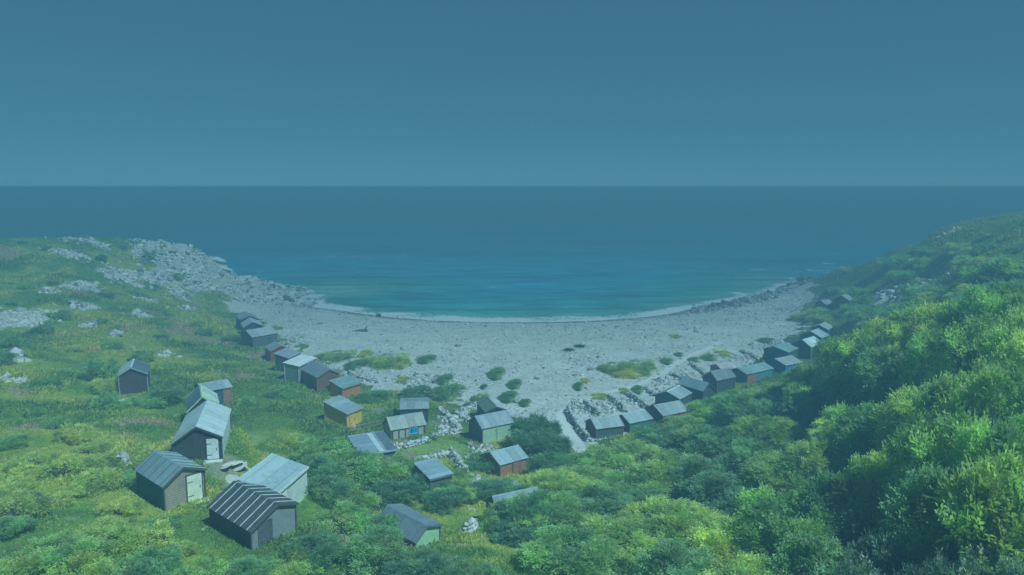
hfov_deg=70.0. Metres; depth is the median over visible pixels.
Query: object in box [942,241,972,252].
bramble bush
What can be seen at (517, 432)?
leafy shrub
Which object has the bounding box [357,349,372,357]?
scrub
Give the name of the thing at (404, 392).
scrub
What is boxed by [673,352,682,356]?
scrub
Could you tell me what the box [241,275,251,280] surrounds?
boulder
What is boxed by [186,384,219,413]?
beach hut
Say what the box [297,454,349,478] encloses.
leafy shrub
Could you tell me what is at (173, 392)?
bramble bush
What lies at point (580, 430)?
stone wall
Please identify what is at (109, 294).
bramble bush
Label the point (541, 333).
beach cobbles
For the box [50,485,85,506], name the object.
bramble bush
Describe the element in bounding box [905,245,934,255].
bramble bush
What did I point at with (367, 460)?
leafy shrub
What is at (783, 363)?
beach hut
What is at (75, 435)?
bramble bush
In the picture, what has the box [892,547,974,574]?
pale leaved shrub
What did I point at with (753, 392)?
ash tree
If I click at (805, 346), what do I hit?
beach hut
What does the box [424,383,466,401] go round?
scrub
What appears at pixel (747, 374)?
beach hut
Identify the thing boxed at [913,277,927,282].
bramble bush
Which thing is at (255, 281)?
boulder
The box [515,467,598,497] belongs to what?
ash tree
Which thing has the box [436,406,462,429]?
stone wall
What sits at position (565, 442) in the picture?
leafy shrub
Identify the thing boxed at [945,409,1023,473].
ash tree
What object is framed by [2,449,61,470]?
bramble bush
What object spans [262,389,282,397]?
bramble bush
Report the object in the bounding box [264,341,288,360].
beach hut
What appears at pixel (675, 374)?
stone wall
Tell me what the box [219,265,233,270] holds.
boulder
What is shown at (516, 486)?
leafy shrub
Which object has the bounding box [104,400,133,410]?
bramble bush
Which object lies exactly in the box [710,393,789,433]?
ash tree
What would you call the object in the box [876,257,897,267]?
bramble bush
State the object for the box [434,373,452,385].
scrub
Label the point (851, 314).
bramble bush
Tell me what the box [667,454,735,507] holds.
ash tree
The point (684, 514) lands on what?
ash tree
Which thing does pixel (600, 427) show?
beach hut
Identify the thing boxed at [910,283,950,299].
bramble bush
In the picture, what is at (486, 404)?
beach hut
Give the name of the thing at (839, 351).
shrub
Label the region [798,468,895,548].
ash tree
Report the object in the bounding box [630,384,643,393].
scrub
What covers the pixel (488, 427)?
beach hut
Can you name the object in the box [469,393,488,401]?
scrub
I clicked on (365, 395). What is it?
scrub
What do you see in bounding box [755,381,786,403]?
ash tree
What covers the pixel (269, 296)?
boulder
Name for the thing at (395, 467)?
leafy shrub
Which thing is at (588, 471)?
ash tree
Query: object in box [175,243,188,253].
boulder
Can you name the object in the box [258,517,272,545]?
door
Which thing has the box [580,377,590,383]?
scrub
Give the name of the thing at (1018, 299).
ash tree
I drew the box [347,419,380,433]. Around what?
rail fence
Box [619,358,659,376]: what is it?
scrub
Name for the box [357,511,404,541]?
leafy shrub
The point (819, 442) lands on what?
ash tree
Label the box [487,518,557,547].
leafy shrub
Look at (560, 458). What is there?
leafy shrub
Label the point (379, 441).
beach hut
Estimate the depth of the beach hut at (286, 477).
46.92 m
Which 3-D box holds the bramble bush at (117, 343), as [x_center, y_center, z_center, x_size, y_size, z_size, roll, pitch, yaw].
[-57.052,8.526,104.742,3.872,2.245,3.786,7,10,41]
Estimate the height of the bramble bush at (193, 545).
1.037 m
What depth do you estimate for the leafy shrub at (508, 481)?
60.86 m
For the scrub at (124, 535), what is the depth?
37.63 m
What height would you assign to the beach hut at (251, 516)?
3.068 m
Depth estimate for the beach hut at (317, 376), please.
97.04 m
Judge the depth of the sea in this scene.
497.54 m
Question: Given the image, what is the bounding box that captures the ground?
[0,212,1023,574]
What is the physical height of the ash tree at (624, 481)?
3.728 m
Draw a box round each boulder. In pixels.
[116,455,127,462]
[164,248,179,252]
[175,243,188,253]
[197,283,208,287]
[210,282,232,300]
[212,256,226,262]
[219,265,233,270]
[235,278,264,287]
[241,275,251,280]
[265,295,274,299]
[285,296,293,301]
[294,286,307,290]
[721,297,736,302]
[796,276,807,281]
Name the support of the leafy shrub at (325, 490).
on the ground
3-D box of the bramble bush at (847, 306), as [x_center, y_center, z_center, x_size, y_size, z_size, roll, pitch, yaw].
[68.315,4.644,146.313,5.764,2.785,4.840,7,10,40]
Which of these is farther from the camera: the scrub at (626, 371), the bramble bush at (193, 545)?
the scrub at (626, 371)
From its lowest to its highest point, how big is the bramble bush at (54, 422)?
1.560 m
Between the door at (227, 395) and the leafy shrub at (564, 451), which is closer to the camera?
the leafy shrub at (564, 451)
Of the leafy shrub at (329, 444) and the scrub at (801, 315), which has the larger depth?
the scrub at (801, 315)
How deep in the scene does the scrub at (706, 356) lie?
119.80 m
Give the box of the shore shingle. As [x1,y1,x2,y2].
[680,262,850,313]
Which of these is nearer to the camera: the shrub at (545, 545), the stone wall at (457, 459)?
the shrub at (545, 545)
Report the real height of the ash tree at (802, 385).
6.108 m
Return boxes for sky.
[0,0,1023,187]
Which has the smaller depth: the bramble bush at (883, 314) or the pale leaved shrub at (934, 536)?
the pale leaved shrub at (934, 536)
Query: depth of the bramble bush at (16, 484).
46.31 m
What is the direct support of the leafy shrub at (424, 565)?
on the ground
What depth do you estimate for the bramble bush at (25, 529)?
39.70 m
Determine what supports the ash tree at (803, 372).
on the ground
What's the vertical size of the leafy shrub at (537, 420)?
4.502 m
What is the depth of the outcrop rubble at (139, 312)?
148.46 m
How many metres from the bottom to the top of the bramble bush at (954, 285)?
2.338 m
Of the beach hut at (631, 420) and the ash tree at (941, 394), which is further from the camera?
the beach hut at (631, 420)
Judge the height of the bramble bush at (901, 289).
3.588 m
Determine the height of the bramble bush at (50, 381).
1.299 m
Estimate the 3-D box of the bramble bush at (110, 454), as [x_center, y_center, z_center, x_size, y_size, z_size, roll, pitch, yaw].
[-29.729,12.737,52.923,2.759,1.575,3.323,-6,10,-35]
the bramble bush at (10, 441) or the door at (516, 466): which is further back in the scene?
the door at (516, 466)
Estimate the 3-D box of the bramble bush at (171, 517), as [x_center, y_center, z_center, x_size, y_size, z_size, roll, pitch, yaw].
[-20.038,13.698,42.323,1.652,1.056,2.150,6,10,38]
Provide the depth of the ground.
125.18 m
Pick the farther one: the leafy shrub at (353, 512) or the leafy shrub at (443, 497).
the leafy shrub at (443, 497)
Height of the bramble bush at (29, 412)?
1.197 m
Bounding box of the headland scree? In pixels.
[126,238,317,305]
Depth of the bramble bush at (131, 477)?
49.59 m
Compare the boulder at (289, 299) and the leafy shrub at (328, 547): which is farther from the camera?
the boulder at (289, 299)
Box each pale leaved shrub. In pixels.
[825,555,885,574]
[826,525,926,574]
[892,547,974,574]
[910,514,1010,562]
[947,543,1019,574]
[991,551,1023,574]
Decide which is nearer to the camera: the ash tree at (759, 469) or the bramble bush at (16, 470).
the bramble bush at (16, 470)
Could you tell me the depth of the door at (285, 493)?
45.74 m
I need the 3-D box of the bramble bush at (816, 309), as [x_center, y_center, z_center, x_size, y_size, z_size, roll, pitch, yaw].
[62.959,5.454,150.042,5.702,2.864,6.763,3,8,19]
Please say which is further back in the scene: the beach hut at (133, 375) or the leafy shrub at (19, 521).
the beach hut at (133, 375)
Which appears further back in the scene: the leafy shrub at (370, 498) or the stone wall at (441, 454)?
the stone wall at (441, 454)
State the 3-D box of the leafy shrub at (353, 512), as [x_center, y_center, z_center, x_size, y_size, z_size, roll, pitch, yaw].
[-10.877,14.838,45.898,4.856,2.052,4.346,-2,8,-15]
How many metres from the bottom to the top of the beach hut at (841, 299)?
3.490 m
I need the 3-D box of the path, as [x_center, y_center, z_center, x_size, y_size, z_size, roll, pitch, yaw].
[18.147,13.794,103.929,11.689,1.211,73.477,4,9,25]
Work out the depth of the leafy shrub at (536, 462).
68.18 m
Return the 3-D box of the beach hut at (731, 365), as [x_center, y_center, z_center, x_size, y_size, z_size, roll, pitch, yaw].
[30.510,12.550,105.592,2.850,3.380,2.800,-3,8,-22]
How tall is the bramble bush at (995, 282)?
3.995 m
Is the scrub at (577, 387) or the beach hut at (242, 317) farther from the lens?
the beach hut at (242, 317)
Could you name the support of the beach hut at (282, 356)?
on the ground
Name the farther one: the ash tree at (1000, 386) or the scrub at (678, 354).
the scrub at (678, 354)
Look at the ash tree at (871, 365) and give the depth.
62.74 m
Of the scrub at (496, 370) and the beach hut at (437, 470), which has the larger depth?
the scrub at (496, 370)
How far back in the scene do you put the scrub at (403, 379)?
104.79 m
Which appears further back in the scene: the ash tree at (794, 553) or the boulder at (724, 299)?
the boulder at (724, 299)
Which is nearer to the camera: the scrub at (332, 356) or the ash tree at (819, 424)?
the ash tree at (819, 424)
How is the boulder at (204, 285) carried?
on the ground
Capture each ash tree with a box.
[497,488,591,541]
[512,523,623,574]
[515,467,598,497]
[547,482,624,529]
[550,463,619,492]
[565,443,641,475]
[566,508,664,574]
[586,468,676,506]
[596,438,661,468]
[604,484,668,538]
[618,494,730,552]
[622,447,709,496]
[629,538,717,574]
[630,424,684,451]
[660,413,713,432]
[666,423,725,457]
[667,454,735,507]
[678,423,745,472]
[681,512,790,568]
[683,397,734,426]
[684,469,759,523]
[695,551,797,574]
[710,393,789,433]
[711,388,764,415]
[716,435,782,486]
[723,414,807,455]
[729,481,849,572]
[737,450,817,505]
[745,387,779,402]
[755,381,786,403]
[766,529,854,574]
[767,388,833,438]
[780,428,864,477]
[782,362,818,393]
[782,377,848,410]
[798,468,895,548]
[806,417,866,450]
[808,329,856,374]
[809,365,890,419]
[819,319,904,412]
[819,400,901,467]
[839,332,915,401]
[842,441,948,536]
[847,344,937,405]
[850,315,907,345]
[867,382,955,450]
[872,461,1015,569]
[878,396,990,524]
[887,295,930,345]
[895,329,980,394]
[901,298,960,342]
[907,369,1014,432]
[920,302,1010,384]
[929,442,1023,573]
[934,290,988,335]
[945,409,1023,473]
[954,280,1023,368]
[965,354,1023,424]
[966,309,1023,383]
[981,288,1023,361]
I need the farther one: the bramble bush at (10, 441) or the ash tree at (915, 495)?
the bramble bush at (10, 441)
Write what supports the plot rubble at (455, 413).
on the ground
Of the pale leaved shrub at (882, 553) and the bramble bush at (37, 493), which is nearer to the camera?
the pale leaved shrub at (882, 553)
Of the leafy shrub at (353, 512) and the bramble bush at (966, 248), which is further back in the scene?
the bramble bush at (966, 248)
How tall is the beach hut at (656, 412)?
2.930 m
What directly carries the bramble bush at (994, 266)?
on the ground
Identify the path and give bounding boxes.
[555,342,721,452]
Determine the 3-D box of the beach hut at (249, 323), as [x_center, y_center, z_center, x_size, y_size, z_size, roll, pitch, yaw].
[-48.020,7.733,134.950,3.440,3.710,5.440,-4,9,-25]
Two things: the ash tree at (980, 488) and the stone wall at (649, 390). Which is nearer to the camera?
the ash tree at (980, 488)
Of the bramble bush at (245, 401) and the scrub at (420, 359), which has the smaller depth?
the bramble bush at (245, 401)
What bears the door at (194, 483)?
in the beach hut at (165, 480)
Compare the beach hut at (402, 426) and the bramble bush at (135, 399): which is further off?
the beach hut at (402, 426)
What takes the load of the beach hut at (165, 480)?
on the ground
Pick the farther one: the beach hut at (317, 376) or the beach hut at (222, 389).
the beach hut at (317, 376)
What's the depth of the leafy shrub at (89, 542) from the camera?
35.70 m
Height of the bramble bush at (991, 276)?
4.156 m
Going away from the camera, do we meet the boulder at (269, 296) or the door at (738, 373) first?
the door at (738, 373)
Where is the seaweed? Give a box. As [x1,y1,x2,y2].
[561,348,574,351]
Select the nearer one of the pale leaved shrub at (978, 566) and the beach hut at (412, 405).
the pale leaved shrub at (978, 566)
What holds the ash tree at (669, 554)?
on the ground
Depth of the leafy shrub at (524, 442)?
72.82 m
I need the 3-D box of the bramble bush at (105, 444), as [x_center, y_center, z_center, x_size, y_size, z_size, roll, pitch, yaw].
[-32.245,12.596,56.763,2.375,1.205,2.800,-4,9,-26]
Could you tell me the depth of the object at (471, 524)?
49.92 m
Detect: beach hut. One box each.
[117,359,150,394]
[134,450,208,510]
[171,399,231,463]
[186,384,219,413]
[193,379,232,403]
[206,481,298,549]
[235,311,257,329]
[237,453,308,502]
[240,326,277,346]
[241,317,262,332]
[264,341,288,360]
[273,348,300,370]
[283,354,316,383]
[302,360,339,394]
[322,395,363,427]
[329,375,361,397]
[347,431,396,459]
[378,503,442,546]
[382,412,426,440]
[399,397,428,421]
[413,457,453,493]
[467,410,513,443]
[476,396,506,414]
[480,444,528,476]
[484,486,541,524]
[584,415,624,438]
[619,410,653,431]
[644,400,687,422]
[654,385,692,405]
[678,376,715,402]
[702,367,736,393]
[709,362,737,370]
[731,362,773,383]
[763,342,798,360]
[765,355,802,372]
[791,336,820,359]
[799,328,829,340]
[811,322,833,336]
[815,299,832,309]
[833,294,852,309]
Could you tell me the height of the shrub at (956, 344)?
11.042 m
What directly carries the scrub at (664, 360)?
on the ground
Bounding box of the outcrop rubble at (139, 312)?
[0,226,962,461]
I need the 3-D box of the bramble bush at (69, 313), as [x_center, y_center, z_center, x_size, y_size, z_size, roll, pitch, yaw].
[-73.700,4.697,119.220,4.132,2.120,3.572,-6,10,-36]
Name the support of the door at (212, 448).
in the beach hut at (203, 432)
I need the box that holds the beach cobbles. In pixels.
[231,282,814,424]
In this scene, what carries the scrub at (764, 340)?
on the ground
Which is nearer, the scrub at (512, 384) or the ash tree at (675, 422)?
the ash tree at (675, 422)
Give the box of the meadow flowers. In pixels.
[0,443,427,574]
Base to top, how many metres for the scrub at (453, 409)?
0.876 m
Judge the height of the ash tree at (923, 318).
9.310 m
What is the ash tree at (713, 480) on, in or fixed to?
on the ground
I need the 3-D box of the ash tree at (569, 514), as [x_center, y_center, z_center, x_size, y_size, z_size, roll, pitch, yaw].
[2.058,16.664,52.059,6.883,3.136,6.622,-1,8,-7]
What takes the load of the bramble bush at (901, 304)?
on the ground
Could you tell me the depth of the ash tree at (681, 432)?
74.48 m
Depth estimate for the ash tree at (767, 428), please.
68.47 m
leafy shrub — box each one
[0,514,37,540]
[11,529,104,574]
[107,555,182,574]
[115,543,189,574]
[168,550,230,574]
[222,554,275,574]
[277,529,347,567]
[285,435,353,462]
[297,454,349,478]
[305,473,355,504]
[309,500,374,536]
[319,446,384,486]
[328,484,383,514]
[332,446,360,471]
[336,523,410,574]
[345,453,409,490]
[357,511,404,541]
[362,479,423,510]
[373,462,430,495]
[379,547,453,574]
[380,454,428,480]
[382,449,408,462]
[420,481,461,502]
[425,486,470,515]
[425,552,477,574]
[432,475,483,504]
[448,466,474,482]
[463,452,497,471]
[463,561,507,574]
[465,480,506,504]
[477,500,518,533]
[480,477,515,494]
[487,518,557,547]
[491,499,533,532]
[501,482,530,492]
[507,412,549,440]
[510,422,553,453]
[513,492,556,528]
[514,415,564,443]
[514,431,562,464]
[526,431,572,462]
[527,450,574,472]
[527,455,554,474]
[551,447,573,466]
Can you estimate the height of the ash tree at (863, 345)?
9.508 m
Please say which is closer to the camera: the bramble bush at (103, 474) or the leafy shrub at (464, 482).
the bramble bush at (103, 474)
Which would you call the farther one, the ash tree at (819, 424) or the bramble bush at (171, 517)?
the ash tree at (819, 424)
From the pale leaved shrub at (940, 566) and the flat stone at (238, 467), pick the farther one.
the flat stone at (238, 467)
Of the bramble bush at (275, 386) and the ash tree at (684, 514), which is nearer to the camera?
the ash tree at (684, 514)
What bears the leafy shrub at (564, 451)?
on the ground
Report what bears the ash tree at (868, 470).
on the ground
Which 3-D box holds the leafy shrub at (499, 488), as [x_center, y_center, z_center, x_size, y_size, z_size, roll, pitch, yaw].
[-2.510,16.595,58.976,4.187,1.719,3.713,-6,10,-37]
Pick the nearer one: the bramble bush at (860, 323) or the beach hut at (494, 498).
the beach hut at (494, 498)
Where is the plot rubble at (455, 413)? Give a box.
[261,290,823,481]
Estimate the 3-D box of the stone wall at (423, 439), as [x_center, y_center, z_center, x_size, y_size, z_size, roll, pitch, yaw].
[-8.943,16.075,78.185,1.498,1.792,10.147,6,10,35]
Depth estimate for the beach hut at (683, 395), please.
91.61 m
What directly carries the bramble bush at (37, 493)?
on the ground
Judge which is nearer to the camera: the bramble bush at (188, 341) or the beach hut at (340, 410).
the beach hut at (340, 410)
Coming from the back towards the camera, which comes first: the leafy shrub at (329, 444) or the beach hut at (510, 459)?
the beach hut at (510, 459)
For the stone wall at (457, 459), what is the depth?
70.91 m
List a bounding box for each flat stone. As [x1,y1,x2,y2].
[222,461,242,465]
[225,474,238,482]
[234,462,248,471]
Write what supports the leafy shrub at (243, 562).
on the ground
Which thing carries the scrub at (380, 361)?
on the ground
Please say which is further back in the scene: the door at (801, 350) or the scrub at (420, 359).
the scrub at (420, 359)
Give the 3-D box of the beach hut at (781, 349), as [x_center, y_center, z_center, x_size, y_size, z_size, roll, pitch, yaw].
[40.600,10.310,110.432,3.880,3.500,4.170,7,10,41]
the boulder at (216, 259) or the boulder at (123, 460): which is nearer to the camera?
the boulder at (123, 460)
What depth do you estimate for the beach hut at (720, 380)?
98.71 m
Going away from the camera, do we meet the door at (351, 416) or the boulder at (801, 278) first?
the door at (351, 416)
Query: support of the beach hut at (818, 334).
on the ground
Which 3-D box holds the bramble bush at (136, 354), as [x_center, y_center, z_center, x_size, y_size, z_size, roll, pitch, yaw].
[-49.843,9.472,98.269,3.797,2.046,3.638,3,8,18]
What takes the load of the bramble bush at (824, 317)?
on the ground
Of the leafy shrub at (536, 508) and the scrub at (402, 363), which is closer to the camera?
the leafy shrub at (536, 508)
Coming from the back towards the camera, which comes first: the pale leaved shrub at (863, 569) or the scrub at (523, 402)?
the scrub at (523, 402)
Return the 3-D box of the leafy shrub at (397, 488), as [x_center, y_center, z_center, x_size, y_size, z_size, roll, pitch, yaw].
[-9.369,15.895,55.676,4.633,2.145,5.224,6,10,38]
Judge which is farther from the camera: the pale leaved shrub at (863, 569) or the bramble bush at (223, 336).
the bramble bush at (223, 336)
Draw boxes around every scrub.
[0,210,1023,574]
[0,544,59,574]
[41,548,125,574]
[66,523,150,556]
[269,547,326,574]
[314,349,357,363]
[322,386,330,394]
[343,359,368,370]
[354,389,389,403]
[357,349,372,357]
[364,352,411,370]
[392,357,412,369]
[396,376,411,382]
[398,384,433,400]
[407,433,437,442]
[416,354,436,364]
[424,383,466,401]
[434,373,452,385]
[446,407,457,413]
[460,401,474,407]
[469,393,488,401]
[484,366,506,380]
[497,390,517,403]
[505,379,522,389]
[517,399,531,406]
[571,382,582,390]
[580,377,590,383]
[590,392,606,399]
[594,361,627,377]
[609,366,648,378]
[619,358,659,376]
[619,387,626,394]
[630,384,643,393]
[660,357,673,364]
[668,334,683,337]
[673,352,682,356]
[687,357,700,362]
[698,354,718,361]
[715,350,732,356]
[755,337,773,342]
[782,334,799,341]
[788,312,812,320]
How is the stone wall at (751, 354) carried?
on the ground
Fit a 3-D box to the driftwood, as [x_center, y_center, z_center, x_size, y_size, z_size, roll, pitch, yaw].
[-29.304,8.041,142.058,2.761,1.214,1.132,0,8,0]
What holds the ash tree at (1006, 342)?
on the ground
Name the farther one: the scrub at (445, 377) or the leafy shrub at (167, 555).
the scrub at (445, 377)
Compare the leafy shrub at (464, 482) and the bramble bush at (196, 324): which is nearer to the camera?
the leafy shrub at (464, 482)
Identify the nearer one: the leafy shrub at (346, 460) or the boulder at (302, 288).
the leafy shrub at (346, 460)
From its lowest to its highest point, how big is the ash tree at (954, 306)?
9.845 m
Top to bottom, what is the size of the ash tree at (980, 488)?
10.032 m
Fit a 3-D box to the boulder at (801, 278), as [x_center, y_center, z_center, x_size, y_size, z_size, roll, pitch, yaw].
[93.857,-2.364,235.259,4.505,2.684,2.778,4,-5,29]
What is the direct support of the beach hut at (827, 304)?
on the ground
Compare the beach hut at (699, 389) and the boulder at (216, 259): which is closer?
the beach hut at (699, 389)
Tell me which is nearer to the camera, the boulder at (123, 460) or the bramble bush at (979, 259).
the boulder at (123, 460)
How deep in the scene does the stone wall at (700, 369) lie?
111.44 m
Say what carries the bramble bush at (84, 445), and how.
on the ground
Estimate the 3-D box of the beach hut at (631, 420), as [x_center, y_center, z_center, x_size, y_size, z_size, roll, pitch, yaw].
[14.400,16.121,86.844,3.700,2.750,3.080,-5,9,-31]
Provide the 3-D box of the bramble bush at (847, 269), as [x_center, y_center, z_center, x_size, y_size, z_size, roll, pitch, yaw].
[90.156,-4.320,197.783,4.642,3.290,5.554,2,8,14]
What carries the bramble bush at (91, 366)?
on the ground
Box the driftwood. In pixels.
[354,325,367,331]
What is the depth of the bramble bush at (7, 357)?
83.91 m
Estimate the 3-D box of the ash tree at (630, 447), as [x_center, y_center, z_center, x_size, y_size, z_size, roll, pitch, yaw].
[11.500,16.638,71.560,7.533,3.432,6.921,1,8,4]
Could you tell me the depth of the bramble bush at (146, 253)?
182.12 m
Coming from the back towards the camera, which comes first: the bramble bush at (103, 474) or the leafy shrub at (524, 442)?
the leafy shrub at (524, 442)
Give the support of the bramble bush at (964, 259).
on the ground
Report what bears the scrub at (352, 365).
on the ground
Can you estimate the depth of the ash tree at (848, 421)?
55.33 m
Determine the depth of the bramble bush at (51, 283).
138.68 m
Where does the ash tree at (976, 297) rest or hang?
on the ground
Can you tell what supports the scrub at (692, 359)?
on the ground
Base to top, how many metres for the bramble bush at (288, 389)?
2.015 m
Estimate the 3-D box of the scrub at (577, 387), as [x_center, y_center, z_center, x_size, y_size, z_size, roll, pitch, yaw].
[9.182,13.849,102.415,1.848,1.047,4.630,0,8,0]
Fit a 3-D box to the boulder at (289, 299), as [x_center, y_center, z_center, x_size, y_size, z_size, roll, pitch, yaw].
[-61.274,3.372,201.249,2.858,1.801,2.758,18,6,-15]
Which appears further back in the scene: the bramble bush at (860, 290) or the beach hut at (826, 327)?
the bramble bush at (860, 290)
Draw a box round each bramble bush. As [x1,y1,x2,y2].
[0,335,23,346]
[0,348,22,364]
[0,433,31,450]
[0,474,38,492]
[0,480,33,496]
[0,486,57,517]
[0,494,35,512]
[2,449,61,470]
[3,516,39,533]
[5,460,44,480]
[16,284,27,289]
[21,407,45,417]
[28,322,55,335]
[28,452,96,478]
[28,490,43,502]
[39,415,71,428]
[42,377,64,385]
[46,280,59,285]
[46,309,74,319]
[49,421,96,446]
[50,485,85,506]
[57,367,79,373]
[64,344,87,352]
[67,441,103,452]
[69,465,126,496]
[71,513,139,536]
[76,357,121,380]
[84,391,123,410]
[84,441,113,453]
[85,450,121,467]
[87,376,118,393]
[92,494,144,516]
[95,254,107,260]
[97,317,111,323]
[98,292,115,297]
[99,339,130,349]
[103,526,162,551]
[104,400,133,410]
[108,324,122,329]
[121,469,136,486]
[126,349,157,361]
[126,396,151,405]
[126,441,153,455]
[130,448,152,467]
[131,518,182,555]
[136,397,166,409]
[137,522,165,540]
[142,251,155,258]
[145,513,184,527]
[147,385,189,405]
[152,333,171,338]
[159,310,170,314]
[164,538,198,556]
[173,273,186,277]
[175,338,192,344]
[188,321,206,326]
[192,328,214,336]
[217,333,234,340]
[223,334,241,342]
[234,396,256,406]
[262,385,297,399]
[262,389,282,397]
[267,383,286,388]
[275,432,309,448]
[287,455,301,462]
[804,307,826,315]
[804,313,839,323]
[808,310,833,320]
[835,266,852,272]
[837,286,862,295]
[837,303,856,311]
[843,307,886,322]
[849,294,875,306]
[853,314,877,323]
[853,320,870,328]
[854,288,871,293]
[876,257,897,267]
[878,310,892,318]
[884,301,915,311]
[886,272,905,281]
[887,254,910,266]
[889,270,915,281]
[894,283,914,298]
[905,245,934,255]
[906,256,931,267]
[906,283,926,297]
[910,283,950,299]
[913,264,925,269]
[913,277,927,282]
[915,290,946,303]
[939,289,967,301]
[942,237,972,248]
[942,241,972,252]
[947,280,973,288]
[950,255,982,270]
[952,282,989,291]
[958,265,986,281]
[960,245,986,255]
[969,255,995,266]
[976,257,1023,279]
[976,266,1022,282]
[985,253,1023,272]
[985,278,1023,297]
[1004,245,1023,252]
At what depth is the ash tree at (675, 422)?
80.97 m
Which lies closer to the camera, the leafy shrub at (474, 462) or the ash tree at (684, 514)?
the ash tree at (684, 514)
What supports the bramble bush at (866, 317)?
on the ground
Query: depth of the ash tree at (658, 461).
62.73 m
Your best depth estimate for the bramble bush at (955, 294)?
94.52 m
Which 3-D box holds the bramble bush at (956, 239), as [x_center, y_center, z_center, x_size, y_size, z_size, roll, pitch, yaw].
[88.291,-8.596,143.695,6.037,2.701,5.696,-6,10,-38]
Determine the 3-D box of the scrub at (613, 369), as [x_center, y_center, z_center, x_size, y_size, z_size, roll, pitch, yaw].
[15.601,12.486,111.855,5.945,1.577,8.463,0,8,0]
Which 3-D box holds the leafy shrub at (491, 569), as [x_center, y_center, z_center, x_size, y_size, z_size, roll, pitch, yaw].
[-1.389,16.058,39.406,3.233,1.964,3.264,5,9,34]
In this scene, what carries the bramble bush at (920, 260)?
on the ground
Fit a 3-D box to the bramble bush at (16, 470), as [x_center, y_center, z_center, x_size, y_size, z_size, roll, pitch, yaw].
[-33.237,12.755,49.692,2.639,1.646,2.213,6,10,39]
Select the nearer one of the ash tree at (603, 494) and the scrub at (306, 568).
the scrub at (306, 568)
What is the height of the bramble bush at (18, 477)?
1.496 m
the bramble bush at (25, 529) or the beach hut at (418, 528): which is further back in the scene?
the beach hut at (418, 528)
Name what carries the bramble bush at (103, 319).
on the ground
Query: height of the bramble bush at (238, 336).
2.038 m
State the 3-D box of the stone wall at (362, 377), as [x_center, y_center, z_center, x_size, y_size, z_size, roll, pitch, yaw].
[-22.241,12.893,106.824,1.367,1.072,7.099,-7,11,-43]
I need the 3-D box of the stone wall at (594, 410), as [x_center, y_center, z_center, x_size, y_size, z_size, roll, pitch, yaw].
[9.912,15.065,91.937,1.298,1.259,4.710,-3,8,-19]
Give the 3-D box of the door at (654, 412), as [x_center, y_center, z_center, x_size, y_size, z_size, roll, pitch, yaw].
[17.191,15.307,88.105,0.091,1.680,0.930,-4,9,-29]
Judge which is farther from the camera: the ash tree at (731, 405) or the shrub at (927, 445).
the ash tree at (731, 405)
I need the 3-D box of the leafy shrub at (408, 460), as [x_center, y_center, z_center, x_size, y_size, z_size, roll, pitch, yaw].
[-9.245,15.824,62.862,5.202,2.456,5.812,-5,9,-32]
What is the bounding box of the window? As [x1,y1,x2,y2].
[409,427,417,434]
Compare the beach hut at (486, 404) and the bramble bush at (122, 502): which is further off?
the beach hut at (486, 404)
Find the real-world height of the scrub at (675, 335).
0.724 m
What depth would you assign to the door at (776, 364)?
105.62 m
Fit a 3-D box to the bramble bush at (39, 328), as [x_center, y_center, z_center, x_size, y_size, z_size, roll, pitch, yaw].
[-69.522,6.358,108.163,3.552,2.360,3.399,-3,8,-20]
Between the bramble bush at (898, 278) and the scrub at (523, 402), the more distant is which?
the bramble bush at (898, 278)
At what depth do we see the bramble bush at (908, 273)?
148.74 m
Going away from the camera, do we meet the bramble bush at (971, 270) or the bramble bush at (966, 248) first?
the bramble bush at (971, 270)
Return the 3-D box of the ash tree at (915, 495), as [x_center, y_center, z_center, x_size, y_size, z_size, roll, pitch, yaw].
[19.873,12.517,33.102,6.925,8.900,7.207,7,11,43]
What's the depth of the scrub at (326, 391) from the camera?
96.22 m
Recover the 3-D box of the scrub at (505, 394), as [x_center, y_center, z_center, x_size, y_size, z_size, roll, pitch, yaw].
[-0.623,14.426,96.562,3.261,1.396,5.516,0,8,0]
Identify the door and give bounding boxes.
[185,471,203,502]
[205,437,219,459]
[223,388,231,403]
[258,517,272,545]
[280,487,287,496]
[349,412,355,425]
[512,460,520,472]
[589,420,593,435]
[652,407,657,420]
[735,369,740,380]
[773,351,779,358]
[773,360,778,370]
[798,346,804,357]
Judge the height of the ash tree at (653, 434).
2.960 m
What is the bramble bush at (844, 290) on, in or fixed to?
on the ground
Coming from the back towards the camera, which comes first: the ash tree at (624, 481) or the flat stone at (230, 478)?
the ash tree at (624, 481)
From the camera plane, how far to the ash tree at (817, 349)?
76.33 m
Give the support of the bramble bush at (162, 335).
on the ground
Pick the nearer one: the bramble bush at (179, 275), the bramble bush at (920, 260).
the bramble bush at (920, 260)
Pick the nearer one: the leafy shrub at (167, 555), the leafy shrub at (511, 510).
the leafy shrub at (167, 555)
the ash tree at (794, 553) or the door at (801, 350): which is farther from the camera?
the door at (801, 350)
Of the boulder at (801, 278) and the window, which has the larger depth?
the boulder at (801, 278)
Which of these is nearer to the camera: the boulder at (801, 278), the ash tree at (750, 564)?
the ash tree at (750, 564)
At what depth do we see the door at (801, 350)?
113.29 m
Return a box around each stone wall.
[347,369,375,382]
[394,427,462,449]
[412,450,449,459]
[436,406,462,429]
[448,446,468,472]
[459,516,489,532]
[460,448,486,457]
[461,401,476,422]
[565,398,592,441]
[581,399,600,415]
[606,393,627,412]
[625,390,648,407]
[644,386,656,395]
[669,371,682,379]
[688,361,707,374]
[739,348,763,360]
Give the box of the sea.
[0,188,1023,321]
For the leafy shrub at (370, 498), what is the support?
on the ground
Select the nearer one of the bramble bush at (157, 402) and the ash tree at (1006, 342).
the ash tree at (1006, 342)
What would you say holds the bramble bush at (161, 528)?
on the ground
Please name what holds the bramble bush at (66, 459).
on the ground

